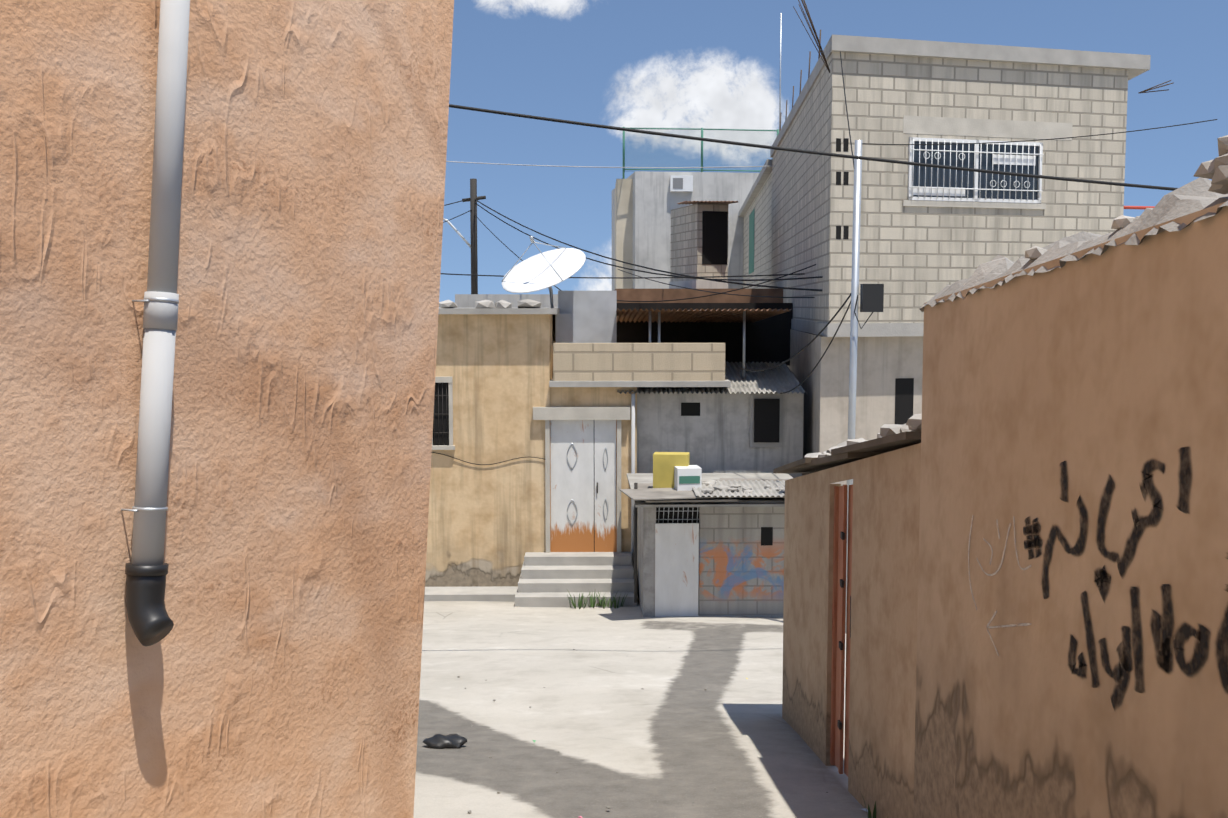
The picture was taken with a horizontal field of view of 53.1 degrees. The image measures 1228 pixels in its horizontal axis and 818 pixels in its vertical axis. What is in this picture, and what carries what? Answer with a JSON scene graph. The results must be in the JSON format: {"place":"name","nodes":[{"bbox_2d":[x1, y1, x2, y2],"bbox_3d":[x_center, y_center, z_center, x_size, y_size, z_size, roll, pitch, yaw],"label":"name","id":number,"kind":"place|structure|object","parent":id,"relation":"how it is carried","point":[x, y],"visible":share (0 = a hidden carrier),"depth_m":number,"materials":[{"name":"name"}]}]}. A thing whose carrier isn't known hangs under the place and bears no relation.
{"place":"outdoors","nodes":[
{"label":"outdoors","id":0,"kind":"place"},
{"bbox_2d":[413,595,872,817],"bbox_3d":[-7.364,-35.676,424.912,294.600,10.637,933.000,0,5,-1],"label":"ground","id":1,"kind":"structure","parent":0,"point":[668,741],"depth_m":9.78,"materials":[{"name":"concrete"}]},
{"bbox_2d":[0,0,453,817],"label":"building wall","id":2,"kind":"structure","parent":1,"relation":"on","point":[276,672],"depth_m":4.84,"materials":[{"name":"paint"}]},
{"bbox_2d":[121,0,189,645],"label":"downpipe","id":3,"kind":"object","parent":2,"relation":"attached to","point":[146,573],"visible":1,"depth_m":4.35,"materials":[{"name":"grey plastic"}]},
{"bbox_2d":[423,734,466,748],"bbox_3d":[-1.190,2.325,8.656,0.316,0.076,0.212,0,5,-1],"label":"black plastic bag","id":4,"kind":"object","parent":1,"relation":"on","point":[438,741],"visible":1,"depth_m":8.60,"materials":[{"name":"black plastic"}]},
{"bbox_2d":[424,299,636,606],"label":"beige house with door","id":5,"kind":"structure","parent":1,"relation":"on","point":[553,529],"depth_m":19.36,"materials":[{"name":"paint"}]},
{"bbox_2d":[432,452,544,464],"bbox_3d":[-2.142,0.781,19.352,2.269,0.209,0.011,0,5,-1],"label":"cable","id":6,"kind":"object","parent":5,"relation":"attached to","point":[486,464],"visible":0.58,"depth_m":19.36,"materials":[{"name":"black rubber"}]},
{"bbox_2d":[455,294,557,307],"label":"roofs","id":7,"kind":"structure","parent":5,"relation":"on","point":[465,300],"depth_m":29.82,"materials":[{"name":"grey paint"}]},
{"bbox_2d":[443,179,485,293],"bbox_3d":[-3.973,-4.359,32.670,1.154,3.486,0.180,0,5,-1],"label":"utility pole","id":8,"kind":"object","parent":7,"relation":"on","point":[473,232],"visible":0.75,"depth_m":32.59,"materials":[{"name":"grey"}]},
{"bbox_2d":[502,236,585,307],"bbox_3d":[-1.150,-2.203,19.995,1.383,1.204,1.315,0,5,-1],"label":"satellite dish","id":9,"kind":"object","parent":5,"relation":"on","point":[544,270],"visible":1,"depth_m":20.11,"materials":[{"name":"white paint"}]},
{"bbox_2d":[556,291,616,342],"bbox_3d":[-0.470,-1.557,21.077,1.013,0.932,1.450,0,5,-1],"label":"roof tank box","id":10,"kind":"object","parent":5,"relation":"on","point":[586,317],"visible":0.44,"depth_m":20.49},
{"bbox_2d":[631,393,634,570],"bbox_3d":[0.302,1.368,19.409,0.055,3.230,0.055,-2,5,-23],"label":"drainpipe","id":11,"kind":"object","parent":1,"relation":"on","point":[632,457],"visible":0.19,"depth_m":19.34,"materials":[{"name":"grey plastic"}]},
{"bbox_2d":[457,647,827,816],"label":"ground pebbles","id":12,"kind":"object","parent":1,"relation":"on","point":[607,807],"visible":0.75,"depth_m":7.96,"materials":[{"name":"grey stone"}]},
{"bbox_2d":[549,303,822,594],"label":"grey house","id":13,"kind":"structure","parent":1,"relation":"on","point":[707,402],"depth_m":19.63,"materials":[{"name":"paint"}]},
{"bbox_2d":[614,289,782,302],"bbox_3d":[1.920,-2.515,28.374,3.797,0.491,3.000,0,5,-1],"label":"rusty roof edge","id":14,"kind":"object","parent":13,"relation":"attached to","point":[646,294],"visible":0.4,"depth_m":26.87,"materials":[{"name":"brown metal"}]},
{"bbox_2d":[669,201,737,288],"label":"block room with window","id":15,"kind":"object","parent":14,"relation":"on","point":[699,238],"visible":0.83,"depth_m":28.93,"materials":[{"name":"grey"}]},
{"bbox_2d":[612,127,778,290],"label":"grey building with ac","id":16,"kind":"structure","parent":1,"relation":"on","point":[644,203],"depth_m":47.52,"materials":[{"name":"paint"}]},
{"bbox_2d":[620,452,792,616],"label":"shed with white door","id":17,"kind":"structure","parent":1,"relation":"on","point":[710,544],"depth_m":16.80,"materials":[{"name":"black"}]},
{"bbox_2d":[568,591,875,817],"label":"weed tufts","id":18,"kind":"object","parent":1,"relation":"on","point":[604,604],"visible":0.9,"depth_m":18.23,"materials":[{"name":"green plant"}]},
{"bbox_2d":[739,159,772,288],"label":"building","id":19,"kind":"structure","parent":1,"relation":"on","point":[755,211],"depth_m":36.85,"materials":[{"name":"grey paint"}]},
{"bbox_2d":[782,443,920,817],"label":"wall","id":20,"kind":"structure","parent":1,"relation":"on","point":[885,567],"depth_m":6.74,"materials":[{"name":"paint"}]},
{"bbox_2d":[830,485,852,775],"bbox_3d":[1.408,1.356,7.503,0.052,1.935,0.710,0,5,-1],"label":"gate","id":21,"kind":"object","parent":20,"relation":"attached to","point":[838,625],"depth_m":7.61,"materials":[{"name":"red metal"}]},
{"bbox_2d":[773,413,921,472],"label":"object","id":22,"kind":"structure","parent":20,"relation":"on","point":[891,437],"depth_m":7.01,"materials":[{"name":"grey stone"}]},
{"bbox_2d":[845,140,883,633],"bbox_3d":[3.054,-0.128,15.010,0.406,6.227,0.158,0,5,-1],"label":"street pole with meter","id":23,"kind":"object","parent":1,"relation":"on","point":[872,298],"visible":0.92,"depth_m":14.87,"materials":[{"name":"grey metal"}]},
{"bbox_2d":[770,0,1173,485],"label":"concrete block building","id":24,"kind":"structure","parent":1,"relation":"on","point":[927,234],"depth_m":18.64,"materials":[{"name":"grey concrete"}]},
{"bbox_2d":[913,202,1227,817],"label":"tall wall","id":25,"kind":"structure","parent":1,"relation":"on","point":[1093,371],"depth_m":3.73,"materials":[{"name":"paint"}]},
{"bbox_2d":[919,135,1227,311],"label":"wall coping stones","id":26,"kind":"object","parent":25,"relation":"on","point":[1202,191],"depth_m":3.43,"materials":[{"name":"stone"}]},
{"bbox_2d":[968,447,1227,709],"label":"graffiti","id":27,"kind":"object","parent":25,"relation":"attached to","point":[1185,631],"visible":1,"depth_m":3.31,"materials":[{"name":"grey paint"}]},
{"bbox_2d":[441,51,1216,393],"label":"overhead wires","id":28,"kind":"object","parent":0,"point":[671,275],"visible":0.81,"depth_m":15.06,"materials":[{"name":"black"}]},
{"bbox_2d":[439,0,1227,307],"label":"sky","id":29,"kind":"structure","parent":0,"point":[705,64],"materials":[{"name":"blue"}]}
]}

